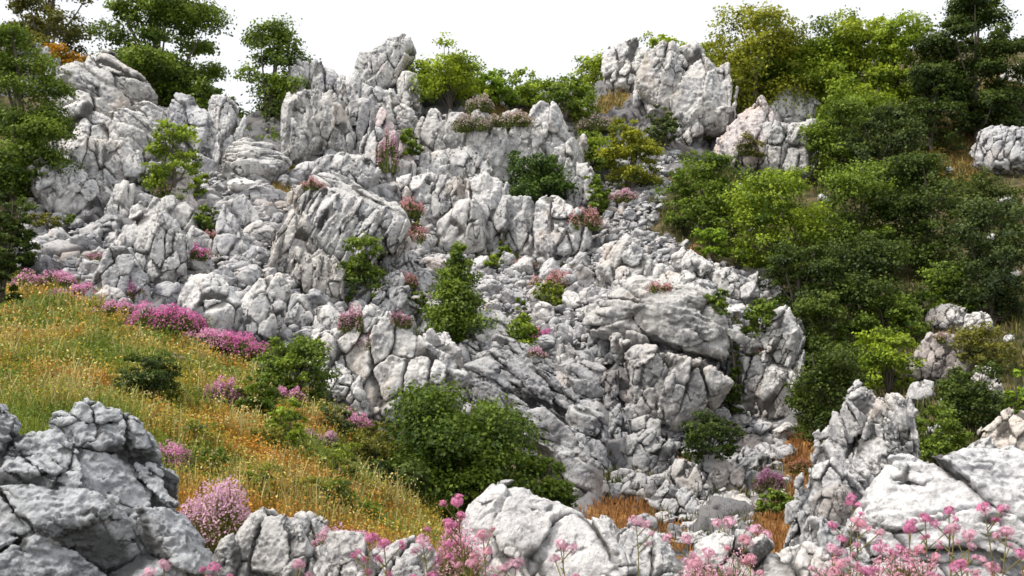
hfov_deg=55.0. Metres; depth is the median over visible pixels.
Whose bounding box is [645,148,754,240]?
leafy tree
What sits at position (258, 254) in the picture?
boulder
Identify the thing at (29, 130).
leafy tree
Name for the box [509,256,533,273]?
boulder
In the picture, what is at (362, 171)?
limestone crag
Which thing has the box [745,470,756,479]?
boulder
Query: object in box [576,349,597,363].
boulder
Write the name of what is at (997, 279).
leafy tree
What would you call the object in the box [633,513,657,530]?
boulder
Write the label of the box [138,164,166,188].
bush
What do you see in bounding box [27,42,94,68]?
flowering bush
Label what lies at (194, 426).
weed
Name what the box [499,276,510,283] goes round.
boulder
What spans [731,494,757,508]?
boulder
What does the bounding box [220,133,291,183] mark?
limestone crag
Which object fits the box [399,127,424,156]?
bush
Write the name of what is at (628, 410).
boulder
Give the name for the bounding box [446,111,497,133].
flower cushion
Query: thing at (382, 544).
valerian plant
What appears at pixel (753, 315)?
bush
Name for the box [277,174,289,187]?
boulder
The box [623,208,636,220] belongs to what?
boulder
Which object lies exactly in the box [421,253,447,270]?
boulder
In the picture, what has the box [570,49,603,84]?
bush
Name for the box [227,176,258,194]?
boulder
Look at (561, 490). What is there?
bush
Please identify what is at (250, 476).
bush
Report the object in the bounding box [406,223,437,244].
flower cushion
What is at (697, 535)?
boulder
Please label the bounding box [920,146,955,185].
bush
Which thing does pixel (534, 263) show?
flower cushion
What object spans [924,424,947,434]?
limestone crag
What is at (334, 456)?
weed
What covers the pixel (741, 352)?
boulder
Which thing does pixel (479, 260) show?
boulder
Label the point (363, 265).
bush
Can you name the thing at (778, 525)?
herb tufts
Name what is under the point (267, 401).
bush
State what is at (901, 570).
flower mound
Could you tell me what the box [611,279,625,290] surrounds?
boulder
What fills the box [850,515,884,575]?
valerian plant
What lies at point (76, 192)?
limestone crag
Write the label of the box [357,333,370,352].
flower cushion
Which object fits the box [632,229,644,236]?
boulder
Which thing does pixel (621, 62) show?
limestone crag
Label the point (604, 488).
boulder
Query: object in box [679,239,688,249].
boulder
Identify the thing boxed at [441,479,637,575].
foreground rock
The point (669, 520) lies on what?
boulder
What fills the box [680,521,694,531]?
boulder
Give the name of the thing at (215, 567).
valerian plant
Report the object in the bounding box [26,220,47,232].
boulder
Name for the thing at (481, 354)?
boulder
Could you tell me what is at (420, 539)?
valerian plant
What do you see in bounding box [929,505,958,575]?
valerian plant
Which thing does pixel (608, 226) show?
boulder
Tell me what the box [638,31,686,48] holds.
bush
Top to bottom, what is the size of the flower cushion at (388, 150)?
1.770 m
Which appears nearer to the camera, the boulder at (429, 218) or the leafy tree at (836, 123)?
the boulder at (429, 218)
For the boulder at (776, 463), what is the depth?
20.55 m
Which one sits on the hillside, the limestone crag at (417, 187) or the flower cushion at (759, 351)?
the limestone crag at (417, 187)
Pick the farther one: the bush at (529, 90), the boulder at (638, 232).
the bush at (529, 90)
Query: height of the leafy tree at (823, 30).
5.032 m
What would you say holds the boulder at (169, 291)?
on the hillside
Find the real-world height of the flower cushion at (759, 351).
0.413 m
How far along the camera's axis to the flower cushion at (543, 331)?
25.95 m
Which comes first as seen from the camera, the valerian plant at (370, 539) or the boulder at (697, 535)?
the valerian plant at (370, 539)
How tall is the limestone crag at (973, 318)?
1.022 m
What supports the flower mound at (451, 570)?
on the foreground rock at (530, 527)
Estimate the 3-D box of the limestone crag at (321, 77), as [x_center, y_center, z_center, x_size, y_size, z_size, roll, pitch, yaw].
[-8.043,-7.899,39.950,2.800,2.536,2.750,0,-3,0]
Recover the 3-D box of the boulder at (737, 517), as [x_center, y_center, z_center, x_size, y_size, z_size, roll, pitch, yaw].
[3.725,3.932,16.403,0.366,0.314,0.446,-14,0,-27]
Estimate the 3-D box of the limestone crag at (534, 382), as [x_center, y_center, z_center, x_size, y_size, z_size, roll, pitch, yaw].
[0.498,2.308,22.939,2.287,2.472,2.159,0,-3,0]
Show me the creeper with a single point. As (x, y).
(733, 396)
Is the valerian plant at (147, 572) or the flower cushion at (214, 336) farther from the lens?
the flower cushion at (214, 336)
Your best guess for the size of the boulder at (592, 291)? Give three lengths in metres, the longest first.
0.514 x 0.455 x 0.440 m
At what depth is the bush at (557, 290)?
27.71 m
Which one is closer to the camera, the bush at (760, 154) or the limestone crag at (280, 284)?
the limestone crag at (280, 284)
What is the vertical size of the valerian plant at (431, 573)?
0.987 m
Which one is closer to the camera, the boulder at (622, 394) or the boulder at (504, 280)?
the boulder at (622, 394)
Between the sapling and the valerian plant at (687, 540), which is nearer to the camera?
the valerian plant at (687, 540)
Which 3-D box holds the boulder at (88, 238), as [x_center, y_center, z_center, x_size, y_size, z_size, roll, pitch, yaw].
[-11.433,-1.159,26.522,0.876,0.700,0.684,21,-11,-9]
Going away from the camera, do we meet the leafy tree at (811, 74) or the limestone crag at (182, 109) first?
the limestone crag at (182, 109)
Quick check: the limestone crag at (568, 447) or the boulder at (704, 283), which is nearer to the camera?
the limestone crag at (568, 447)
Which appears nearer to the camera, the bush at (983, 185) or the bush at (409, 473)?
the bush at (409, 473)
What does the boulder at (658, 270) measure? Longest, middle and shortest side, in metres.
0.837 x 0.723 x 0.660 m
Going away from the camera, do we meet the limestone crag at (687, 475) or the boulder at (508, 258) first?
the limestone crag at (687, 475)
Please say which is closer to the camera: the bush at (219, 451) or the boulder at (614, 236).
the bush at (219, 451)
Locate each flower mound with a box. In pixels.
[177,475,291,555]
[310,521,384,550]
[410,517,503,575]
[667,547,761,575]
[808,554,884,575]
[849,544,945,575]
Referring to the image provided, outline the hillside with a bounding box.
[0,47,1023,575]
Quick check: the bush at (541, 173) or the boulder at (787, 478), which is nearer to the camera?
the boulder at (787, 478)
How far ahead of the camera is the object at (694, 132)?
41.69 m
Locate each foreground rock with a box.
[0,397,218,575]
[212,507,322,575]
[294,511,328,547]
[313,530,439,575]
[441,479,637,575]
[599,514,619,541]
[617,522,681,575]
[683,529,835,575]
[843,445,1023,575]
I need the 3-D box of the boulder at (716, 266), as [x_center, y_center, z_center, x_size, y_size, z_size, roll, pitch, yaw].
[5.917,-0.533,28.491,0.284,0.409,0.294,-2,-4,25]
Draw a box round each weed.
[78,324,114,333]
[170,417,221,449]
[239,426,284,451]
[291,475,327,510]
[316,442,362,480]
[324,492,389,526]
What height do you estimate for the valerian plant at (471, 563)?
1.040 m
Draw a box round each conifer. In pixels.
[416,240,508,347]
[904,0,1023,143]
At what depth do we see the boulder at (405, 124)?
38.49 m
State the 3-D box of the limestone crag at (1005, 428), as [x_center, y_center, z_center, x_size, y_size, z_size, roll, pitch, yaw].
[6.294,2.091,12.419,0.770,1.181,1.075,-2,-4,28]
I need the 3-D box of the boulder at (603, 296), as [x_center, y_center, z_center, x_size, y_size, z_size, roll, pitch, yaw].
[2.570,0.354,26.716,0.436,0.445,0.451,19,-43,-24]
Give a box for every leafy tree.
[0,0,103,59]
[0,21,88,211]
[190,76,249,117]
[230,13,320,139]
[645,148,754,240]
[701,0,830,116]
[713,164,850,277]
[733,64,788,98]
[739,21,874,117]
[756,238,848,333]
[758,12,871,109]
[791,92,874,185]
[793,230,921,341]
[805,5,908,132]
[807,71,906,145]
[812,157,908,276]
[838,98,930,194]
[860,8,944,128]
[863,146,973,280]
[903,59,969,151]
[935,194,1023,323]
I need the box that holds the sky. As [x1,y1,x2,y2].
[0,0,1023,112]
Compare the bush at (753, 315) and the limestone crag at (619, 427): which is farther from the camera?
the bush at (753, 315)
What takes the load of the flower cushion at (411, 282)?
on the hillside
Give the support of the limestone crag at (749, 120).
on the hillside
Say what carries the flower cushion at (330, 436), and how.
on the hillside
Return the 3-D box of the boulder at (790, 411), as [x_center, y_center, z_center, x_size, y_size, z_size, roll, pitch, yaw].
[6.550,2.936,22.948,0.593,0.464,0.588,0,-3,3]
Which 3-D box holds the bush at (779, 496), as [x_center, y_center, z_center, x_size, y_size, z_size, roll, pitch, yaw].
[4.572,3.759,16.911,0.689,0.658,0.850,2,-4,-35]
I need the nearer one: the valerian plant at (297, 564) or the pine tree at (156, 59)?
the valerian plant at (297, 564)
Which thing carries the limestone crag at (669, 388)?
on the hillside
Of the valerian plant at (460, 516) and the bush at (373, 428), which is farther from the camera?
the bush at (373, 428)
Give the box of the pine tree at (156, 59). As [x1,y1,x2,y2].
[83,0,236,106]
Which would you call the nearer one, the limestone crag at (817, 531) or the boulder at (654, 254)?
the limestone crag at (817, 531)
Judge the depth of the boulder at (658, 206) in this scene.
33.75 m
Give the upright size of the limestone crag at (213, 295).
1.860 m
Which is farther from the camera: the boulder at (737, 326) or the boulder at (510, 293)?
the boulder at (510, 293)
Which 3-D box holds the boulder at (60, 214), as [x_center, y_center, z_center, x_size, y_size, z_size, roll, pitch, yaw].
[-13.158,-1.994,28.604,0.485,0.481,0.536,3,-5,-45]
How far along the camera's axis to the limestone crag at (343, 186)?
31.28 m
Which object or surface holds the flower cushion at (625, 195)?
on the hillside
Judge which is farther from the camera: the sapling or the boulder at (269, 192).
the boulder at (269, 192)
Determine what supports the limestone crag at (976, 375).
on the hillside
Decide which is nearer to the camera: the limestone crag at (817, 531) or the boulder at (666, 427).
the limestone crag at (817, 531)
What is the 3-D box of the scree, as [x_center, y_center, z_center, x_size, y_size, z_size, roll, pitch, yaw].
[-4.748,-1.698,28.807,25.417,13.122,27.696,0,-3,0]
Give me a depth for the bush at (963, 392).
16.38 m
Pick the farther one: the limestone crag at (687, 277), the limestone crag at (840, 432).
the limestone crag at (687, 277)
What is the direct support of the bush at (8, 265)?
on the hillside
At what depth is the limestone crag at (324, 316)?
23.00 m
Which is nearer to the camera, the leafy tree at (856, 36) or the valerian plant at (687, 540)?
the valerian plant at (687, 540)
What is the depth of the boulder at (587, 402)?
22.35 m
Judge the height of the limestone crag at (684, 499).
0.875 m
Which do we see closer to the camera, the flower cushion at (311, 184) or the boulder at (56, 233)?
the boulder at (56, 233)
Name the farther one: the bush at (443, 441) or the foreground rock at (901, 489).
the bush at (443, 441)
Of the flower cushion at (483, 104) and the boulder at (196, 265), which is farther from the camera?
the flower cushion at (483, 104)
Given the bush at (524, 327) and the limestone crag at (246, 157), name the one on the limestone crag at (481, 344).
the bush at (524, 327)
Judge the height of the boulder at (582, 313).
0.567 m
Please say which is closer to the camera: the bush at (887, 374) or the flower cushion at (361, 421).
the flower cushion at (361, 421)
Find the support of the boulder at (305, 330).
on the hillside
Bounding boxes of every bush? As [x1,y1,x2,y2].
[0,192,42,266]
[0,233,22,302]
[24,212,62,229]
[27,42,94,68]
[62,213,76,224]
[105,348,183,400]
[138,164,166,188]
[140,72,166,106]
[161,66,217,107]
[182,167,208,197]
[192,203,219,232]
[193,446,230,474]
[233,372,281,417]
[238,460,284,497]
[249,333,341,404]
[264,396,309,447]
[305,475,358,510]
[315,406,355,435]
[335,231,389,309]
[347,427,407,472]
[351,420,399,452]
[367,453,436,510]
[369,374,553,524]
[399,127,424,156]
[405,32,492,112]
[408,218,423,233]
[408,290,428,320]
[475,65,520,107]
[483,254,503,267]
[496,231,515,257]
[501,67,550,108]
[503,149,580,205]
[505,298,540,345]
[510,450,579,509]
[530,72,602,121]
[532,280,565,306]
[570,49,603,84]
[574,130,613,171]
[584,174,611,213]
[593,116,667,189]
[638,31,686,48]
[644,104,683,148]
[672,408,745,464]
[690,227,733,260]
[700,41,721,64]
[704,288,731,317]
[739,298,777,337]
[740,131,765,165]
[754,488,794,518]
[781,338,874,447]
[791,290,855,370]
[848,288,934,339]
[848,325,928,393]
[909,259,982,315]
[915,400,974,464]
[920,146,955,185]
[931,359,1014,435]
[935,166,1023,219]
[945,321,1023,372]
[998,369,1023,414]
[1006,80,1023,126]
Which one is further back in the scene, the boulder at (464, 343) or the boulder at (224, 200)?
the boulder at (224, 200)
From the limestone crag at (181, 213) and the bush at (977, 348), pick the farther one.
the limestone crag at (181, 213)
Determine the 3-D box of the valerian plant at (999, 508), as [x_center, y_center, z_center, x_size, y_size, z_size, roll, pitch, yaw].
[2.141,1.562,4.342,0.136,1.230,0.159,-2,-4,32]
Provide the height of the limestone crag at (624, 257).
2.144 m
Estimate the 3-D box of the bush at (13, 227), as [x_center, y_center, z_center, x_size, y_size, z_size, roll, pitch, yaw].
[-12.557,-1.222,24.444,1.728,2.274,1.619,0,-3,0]
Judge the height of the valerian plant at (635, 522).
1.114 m
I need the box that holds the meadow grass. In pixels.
[0,270,451,553]
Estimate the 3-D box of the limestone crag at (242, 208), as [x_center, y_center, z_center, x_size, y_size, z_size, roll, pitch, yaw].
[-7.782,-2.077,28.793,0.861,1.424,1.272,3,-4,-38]
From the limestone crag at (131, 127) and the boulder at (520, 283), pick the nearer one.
the boulder at (520, 283)
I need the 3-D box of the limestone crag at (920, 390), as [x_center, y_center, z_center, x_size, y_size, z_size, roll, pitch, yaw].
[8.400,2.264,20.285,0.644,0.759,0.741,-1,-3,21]
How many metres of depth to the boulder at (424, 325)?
25.37 m
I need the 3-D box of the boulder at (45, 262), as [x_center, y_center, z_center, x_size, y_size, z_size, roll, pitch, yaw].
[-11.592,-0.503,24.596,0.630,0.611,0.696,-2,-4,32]
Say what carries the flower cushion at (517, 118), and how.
on the limestone crag at (548, 133)
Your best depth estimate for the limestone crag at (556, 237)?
30.67 m
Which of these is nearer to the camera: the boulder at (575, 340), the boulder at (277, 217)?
the boulder at (575, 340)
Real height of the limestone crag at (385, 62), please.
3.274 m
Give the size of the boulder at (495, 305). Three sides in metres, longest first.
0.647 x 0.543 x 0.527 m
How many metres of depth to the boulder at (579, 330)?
25.48 m
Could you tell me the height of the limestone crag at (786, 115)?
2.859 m
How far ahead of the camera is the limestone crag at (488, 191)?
32.10 m
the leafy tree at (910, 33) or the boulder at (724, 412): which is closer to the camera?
the boulder at (724, 412)
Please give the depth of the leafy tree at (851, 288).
25.52 m
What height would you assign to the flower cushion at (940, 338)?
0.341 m
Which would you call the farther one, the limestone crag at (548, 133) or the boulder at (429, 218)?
the limestone crag at (548, 133)
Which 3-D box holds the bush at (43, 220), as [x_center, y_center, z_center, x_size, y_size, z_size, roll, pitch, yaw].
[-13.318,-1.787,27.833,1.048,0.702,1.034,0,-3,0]
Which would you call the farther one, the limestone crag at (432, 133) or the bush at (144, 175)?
the limestone crag at (432, 133)
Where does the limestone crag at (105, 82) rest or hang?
on the hillside
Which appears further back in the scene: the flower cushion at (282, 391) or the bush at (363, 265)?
the bush at (363, 265)
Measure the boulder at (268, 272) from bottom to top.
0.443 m
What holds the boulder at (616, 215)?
on the hillside
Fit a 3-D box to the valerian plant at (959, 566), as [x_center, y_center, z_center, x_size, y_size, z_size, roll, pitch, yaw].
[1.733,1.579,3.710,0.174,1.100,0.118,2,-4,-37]
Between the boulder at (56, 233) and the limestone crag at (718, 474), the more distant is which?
the boulder at (56, 233)
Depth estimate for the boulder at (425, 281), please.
28.00 m
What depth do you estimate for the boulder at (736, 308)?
25.74 m
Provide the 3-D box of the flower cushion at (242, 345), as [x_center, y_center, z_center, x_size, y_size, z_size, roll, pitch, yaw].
[-5.114,1.104,18.952,1.662,0.659,1.468,-2,-4,29]
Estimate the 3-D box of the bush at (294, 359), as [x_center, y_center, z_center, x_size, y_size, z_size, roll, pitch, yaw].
[-3.660,1.470,16.514,1.475,1.440,1.438,0,-3,0]
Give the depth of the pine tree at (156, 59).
40.99 m
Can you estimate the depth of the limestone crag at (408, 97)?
40.81 m
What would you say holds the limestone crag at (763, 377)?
on the hillside
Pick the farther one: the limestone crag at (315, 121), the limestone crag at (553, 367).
the limestone crag at (315, 121)
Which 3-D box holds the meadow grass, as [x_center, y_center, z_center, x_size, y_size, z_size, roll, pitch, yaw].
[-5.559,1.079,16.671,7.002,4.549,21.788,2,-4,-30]
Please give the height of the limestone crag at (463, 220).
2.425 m
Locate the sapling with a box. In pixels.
[138,117,203,199]
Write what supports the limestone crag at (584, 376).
on the hillside
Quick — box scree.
[13,110,796,543]
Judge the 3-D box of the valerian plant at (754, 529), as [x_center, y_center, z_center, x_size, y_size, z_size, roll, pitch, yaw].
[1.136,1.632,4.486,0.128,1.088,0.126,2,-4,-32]
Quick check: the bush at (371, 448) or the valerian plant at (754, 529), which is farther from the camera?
the bush at (371, 448)
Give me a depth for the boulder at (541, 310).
27.07 m
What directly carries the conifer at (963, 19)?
on the hillside
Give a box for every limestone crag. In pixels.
[23,157,102,216]
[36,43,61,76]
[54,49,157,119]
[58,98,111,155]
[69,136,145,191]
[92,245,152,303]
[93,285,131,306]
[104,180,136,218]
[108,101,171,162]
[113,209,193,288]
[129,201,146,217]
[145,195,199,231]
[158,171,198,212]
[166,92,212,157]
[177,272,245,330]
[205,94,253,173]
[209,204,247,260]
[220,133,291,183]
[228,194,260,228]
[238,289,286,341]
[240,272,292,307]
[267,209,326,273]
[279,59,343,104]
[280,86,355,164]
[284,293,313,328]
[286,183,411,266]
[290,246,347,303]
[305,355,369,414]
[307,152,381,190]
[308,171,411,220]
[308,303,469,424]
[311,302,340,331]
[338,73,386,142]
[343,269,371,304]
[351,33,416,89]
[356,126,416,182]
[369,284,417,316]
[374,107,416,175]
[378,250,416,276]
[382,88,417,126]
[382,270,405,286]
[394,71,421,115]
[396,169,435,207]
[414,108,467,152]
[417,149,450,178]
[423,328,462,369]
[423,331,466,366]
[429,168,471,222]
[436,196,489,255]
[445,145,493,177]
[460,357,529,441]
[462,308,517,359]
[466,100,588,184]
[466,172,509,249]
[484,334,579,418]
[493,195,534,255]
[522,407,603,498]
[528,195,591,260]
[531,345,558,372]
[549,141,597,207]
[564,359,606,401]
[565,404,611,477]
[582,275,745,369]
[586,335,609,366]
[596,234,651,284]
[601,36,650,92]
[601,370,619,411]
[608,403,630,455]
[609,330,733,434]
[618,472,662,504]
[623,428,677,475]
[628,414,661,435]
[633,40,738,144]
[645,479,701,522]
[657,270,709,288]
[667,458,712,499]
[669,247,714,277]
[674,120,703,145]
[691,454,745,493]
[706,487,729,505]
[708,267,760,305]
[714,95,778,172]
[716,318,740,375]
[730,444,771,473]
[737,305,805,421]
[758,118,816,179]
[768,85,820,123]
[783,472,808,548]
[789,515,851,558]
[803,457,855,514]
[809,481,853,528]
[810,379,876,465]
[844,393,920,501]
[904,332,973,384]
[906,379,934,409]
[924,303,967,333]
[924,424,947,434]
[961,311,993,335]
[967,436,994,447]
[968,124,1023,174]
[971,365,1003,412]
[977,407,1023,450]
[1000,65,1023,85]
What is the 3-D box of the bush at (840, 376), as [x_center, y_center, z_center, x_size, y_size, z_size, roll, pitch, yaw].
[6.524,2.247,19.773,2.110,2.483,2.050,0,-3,0]
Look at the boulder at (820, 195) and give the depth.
38.01 m
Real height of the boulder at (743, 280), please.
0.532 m
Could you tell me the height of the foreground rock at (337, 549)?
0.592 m
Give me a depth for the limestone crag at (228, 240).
26.39 m
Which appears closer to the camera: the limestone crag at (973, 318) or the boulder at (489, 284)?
the limestone crag at (973, 318)
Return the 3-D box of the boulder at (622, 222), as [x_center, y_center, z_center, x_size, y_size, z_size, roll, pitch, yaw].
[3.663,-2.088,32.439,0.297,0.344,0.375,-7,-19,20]
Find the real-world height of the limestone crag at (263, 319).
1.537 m
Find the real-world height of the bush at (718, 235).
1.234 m
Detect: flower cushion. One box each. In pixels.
[9,268,90,288]
[42,282,99,296]
[75,251,101,266]
[82,298,150,317]
[117,300,217,335]
[125,279,148,303]
[152,181,174,198]
[158,439,201,470]
[180,327,233,350]
[187,242,218,260]
[198,375,246,407]
[205,229,215,240]
[216,328,273,361]
[275,385,309,404]
[297,176,326,190]
[306,428,345,448]
[336,302,363,333]
[338,405,378,433]
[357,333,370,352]
[374,123,399,173]
[386,309,413,328]
[397,195,429,218]
[399,270,419,288]
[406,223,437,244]
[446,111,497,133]
[463,92,496,113]
[486,109,536,128]
[508,256,536,267]
[525,346,548,358]
[527,269,569,290]
[528,326,551,339]
[567,205,605,231]
[573,112,617,132]
[607,187,642,204]
[645,280,676,293]
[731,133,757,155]
[741,343,773,355]
[750,465,789,493]
[784,455,812,474]
[877,369,904,383]
[931,331,970,343]
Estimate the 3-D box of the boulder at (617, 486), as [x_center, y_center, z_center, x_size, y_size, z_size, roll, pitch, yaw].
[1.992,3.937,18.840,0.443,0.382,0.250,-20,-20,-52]
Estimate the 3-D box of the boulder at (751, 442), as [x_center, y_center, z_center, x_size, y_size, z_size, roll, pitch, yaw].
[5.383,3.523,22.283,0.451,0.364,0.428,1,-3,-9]
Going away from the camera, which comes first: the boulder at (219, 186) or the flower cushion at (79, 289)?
the flower cushion at (79, 289)
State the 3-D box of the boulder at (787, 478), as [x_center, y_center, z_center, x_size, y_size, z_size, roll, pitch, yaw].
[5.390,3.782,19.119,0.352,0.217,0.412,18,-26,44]
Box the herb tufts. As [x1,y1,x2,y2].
[0,47,1023,552]
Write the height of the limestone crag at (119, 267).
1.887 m
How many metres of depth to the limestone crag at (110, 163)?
30.86 m
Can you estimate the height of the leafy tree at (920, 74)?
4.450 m
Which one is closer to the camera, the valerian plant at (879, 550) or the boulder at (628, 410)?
the valerian plant at (879, 550)
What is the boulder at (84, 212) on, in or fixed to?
on the hillside
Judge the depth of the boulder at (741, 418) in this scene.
22.94 m
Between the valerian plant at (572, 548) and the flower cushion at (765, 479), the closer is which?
the valerian plant at (572, 548)
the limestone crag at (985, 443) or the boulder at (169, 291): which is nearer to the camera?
the limestone crag at (985, 443)
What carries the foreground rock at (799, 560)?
on the hillside
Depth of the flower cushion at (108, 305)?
20.13 m
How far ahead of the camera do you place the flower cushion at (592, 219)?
30.68 m
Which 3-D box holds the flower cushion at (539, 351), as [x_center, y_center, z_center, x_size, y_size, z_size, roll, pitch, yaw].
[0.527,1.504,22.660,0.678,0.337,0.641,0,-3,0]
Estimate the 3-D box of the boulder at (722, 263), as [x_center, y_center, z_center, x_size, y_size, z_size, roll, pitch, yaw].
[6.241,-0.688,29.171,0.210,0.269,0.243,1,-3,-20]
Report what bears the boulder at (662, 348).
on the hillside
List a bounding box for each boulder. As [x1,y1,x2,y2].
[18,197,34,217]
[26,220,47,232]
[30,239,42,250]
[34,255,63,276]
[48,227,70,239]
[52,212,68,221]
[64,256,77,267]
[69,218,83,228]
[69,232,104,249]
[77,256,99,272]
[81,210,88,215]
[91,213,120,241]
[100,183,112,207]
[133,193,153,207]
[151,281,180,309]
[186,225,212,250]
[186,253,213,270]
[189,153,218,179]
[212,181,226,192]
[212,265,236,285]
[217,196,233,208]
[217,261,228,266]
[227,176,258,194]
[229,253,246,262]
[233,213,242,228]
[234,264,263,289]
[241,220,277,241]
[242,245,270,268]
[242,306,249,318]
[244,235,254,243]
[248,183,286,202]
[258,212,267,217]
[261,268,276,277]
[272,212,283,223]
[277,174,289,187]
[283,326,291,337]
[285,275,300,288]
[288,161,314,181]
[294,326,316,340]
[307,287,334,306]
[323,146,337,155]
[348,299,366,307]
[350,150,358,154]
[357,400,369,416]
[386,181,396,192]
[394,119,414,133]
[402,314,416,334]
[407,231,436,253]
[413,271,434,290]
[414,155,418,167]
[417,321,432,335]
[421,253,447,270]
[423,204,435,224]
[456,339,469,348]
[469,256,489,268]
[471,275,501,293]
[475,350,486,357]
[482,300,501,311]
[499,251,515,265]
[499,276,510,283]
[500,285,524,304]
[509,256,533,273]
[515,280,524,288]
[526,286,540,301]
[530,301,554,319]
[533,335,554,350]
[539,257,559,277]
[554,323,573,337]
[555,371,570,387]
[556,343,575,364]
[562,291,581,308]
[572,260,594,281]
[573,251,588,262]
[573,323,591,341]
[573,337,579,345]
[575,398,599,410]
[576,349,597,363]
[579,304,590,319]
[585,285,599,298]
[592,234,600,240]
[592,254,600,261]
[595,246,604,253]
[599,293,607,298]
[601,220,613,233]
[601,480,608,498]
[603,210,612,217]
[607,482,625,501]
[608,200,616,206]
[609,233,619,241]
[610,468,635,482]
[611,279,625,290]
[613,213,619,221]
[618,389,628,402]
[619,219,625,225]
[622,403,634,418]
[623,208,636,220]
[627,200,641,206]
[629,222,637,230]
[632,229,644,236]
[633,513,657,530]
[638,191,648,197]
[641,203,652,210]
[642,245,652,253]
[646,214,655,221]
[649,233,655,238]
[649,261,674,278]
[651,252,660,256]
[654,203,664,211]
[655,237,667,242]
[655,511,668,518]
[658,346,678,353]
[662,254,670,262]
[662,424,687,433]
[663,180,671,186]
[663,518,674,526]
[667,523,682,539]
[670,150,681,156]
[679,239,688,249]
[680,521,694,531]
[681,531,694,537]
[692,530,706,540]
[694,536,703,543]
[696,279,716,288]
[713,407,730,420]
[714,263,719,269]
[719,260,726,267]
[720,528,731,536]
[726,303,748,318]
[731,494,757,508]
[731,515,740,521]
[732,324,741,331]
[733,404,751,425]
[738,435,760,447]
[739,275,746,285]
[739,344,744,357]
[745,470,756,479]
[752,420,772,434]
[754,442,773,456]
[771,461,782,469]
[772,422,795,437]
[775,444,796,461]
[783,475,793,483]
[788,408,800,414]
[817,194,828,201]
[1003,333,1014,342]
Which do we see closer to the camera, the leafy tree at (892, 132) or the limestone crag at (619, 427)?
the limestone crag at (619, 427)
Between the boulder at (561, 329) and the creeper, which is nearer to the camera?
the creeper
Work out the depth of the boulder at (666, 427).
22.01 m
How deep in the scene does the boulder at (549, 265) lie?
29.83 m
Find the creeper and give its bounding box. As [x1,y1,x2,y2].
[721,341,751,425]
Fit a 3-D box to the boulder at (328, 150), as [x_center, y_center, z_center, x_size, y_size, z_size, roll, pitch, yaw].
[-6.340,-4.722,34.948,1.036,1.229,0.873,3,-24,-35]
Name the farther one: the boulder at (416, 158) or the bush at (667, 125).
the bush at (667, 125)
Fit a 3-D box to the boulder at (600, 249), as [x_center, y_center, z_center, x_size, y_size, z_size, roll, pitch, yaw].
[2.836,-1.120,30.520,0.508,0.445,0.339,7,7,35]
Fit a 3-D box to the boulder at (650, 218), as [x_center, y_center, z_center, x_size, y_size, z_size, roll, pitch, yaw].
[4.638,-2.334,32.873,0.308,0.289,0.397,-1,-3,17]
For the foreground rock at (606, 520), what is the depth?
5.27 m
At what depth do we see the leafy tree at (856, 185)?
30.58 m
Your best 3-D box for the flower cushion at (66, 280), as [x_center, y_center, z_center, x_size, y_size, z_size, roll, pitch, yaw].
[-10.941,-0.190,23.141,2.040,0.570,1.610,0,-3,0]
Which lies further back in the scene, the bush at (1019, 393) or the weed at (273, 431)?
the bush at (1019, 393)
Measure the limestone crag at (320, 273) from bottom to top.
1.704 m
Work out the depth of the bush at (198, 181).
30.47 m
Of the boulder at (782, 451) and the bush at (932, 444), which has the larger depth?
the boulder at (782, 451)
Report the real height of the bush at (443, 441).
2.461 m
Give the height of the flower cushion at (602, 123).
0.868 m
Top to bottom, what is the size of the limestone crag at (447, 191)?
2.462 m
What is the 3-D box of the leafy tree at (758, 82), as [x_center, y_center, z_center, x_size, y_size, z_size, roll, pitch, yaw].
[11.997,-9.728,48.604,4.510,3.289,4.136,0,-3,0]
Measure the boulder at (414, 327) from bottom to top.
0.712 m
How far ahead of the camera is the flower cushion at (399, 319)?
20.16 m
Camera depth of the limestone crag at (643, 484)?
18.72 m
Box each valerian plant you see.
[139,558,170,575]
[199,561,232,575]
[292,558,313,575]
[349,532,381,575]
[373,538,405,575]
[410,533,441,574]
[410,571,437,575]
[423,518,459,575]
[438,493,467,575]
[453,558,479,575]
[469,527,509,575]
[496,557,524,575]
[548,539,578,575]
[628,515,653,575]
[661,533,703,572]
[685,556,710,575]
[689,547,732,575]
[712,516,750,533]
[723,534,753,565]
[739,553,763,575]
[749,524,773,540]
[808,543,853,575]
[826,492,867,573]
[828,556,849,575]
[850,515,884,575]
[855,539,898,573]
[857,565,878,575]
[895,523,929,575]
[904,544,941,575]
[905,512,949,567]
[923,570,939,575]
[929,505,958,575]
[937,523,978,575]
[947,528,977,575]
[948,559,978,575]
[970,561,1000,575]
[975,502,1009,575]
[976,526,1023,575]
[1013,548,1023,575]
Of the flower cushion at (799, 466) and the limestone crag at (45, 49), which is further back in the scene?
the limestone crag at (45, 49)
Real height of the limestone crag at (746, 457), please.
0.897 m
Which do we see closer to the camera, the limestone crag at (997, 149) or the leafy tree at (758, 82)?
the limestone crag at (997, 149)
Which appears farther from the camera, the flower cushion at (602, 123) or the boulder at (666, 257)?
the flower cushion at (602, 123)
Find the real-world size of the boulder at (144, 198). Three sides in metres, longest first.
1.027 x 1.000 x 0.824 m
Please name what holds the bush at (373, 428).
on the hillside
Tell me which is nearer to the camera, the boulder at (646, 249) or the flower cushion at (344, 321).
the flower cushion at (344, 321)
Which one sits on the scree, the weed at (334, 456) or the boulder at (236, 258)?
the boulder at (236, 258)
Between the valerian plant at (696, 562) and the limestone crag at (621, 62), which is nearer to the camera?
the valerian plant at (696, 562)
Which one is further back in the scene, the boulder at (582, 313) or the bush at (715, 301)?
the boulder at (582, 313)

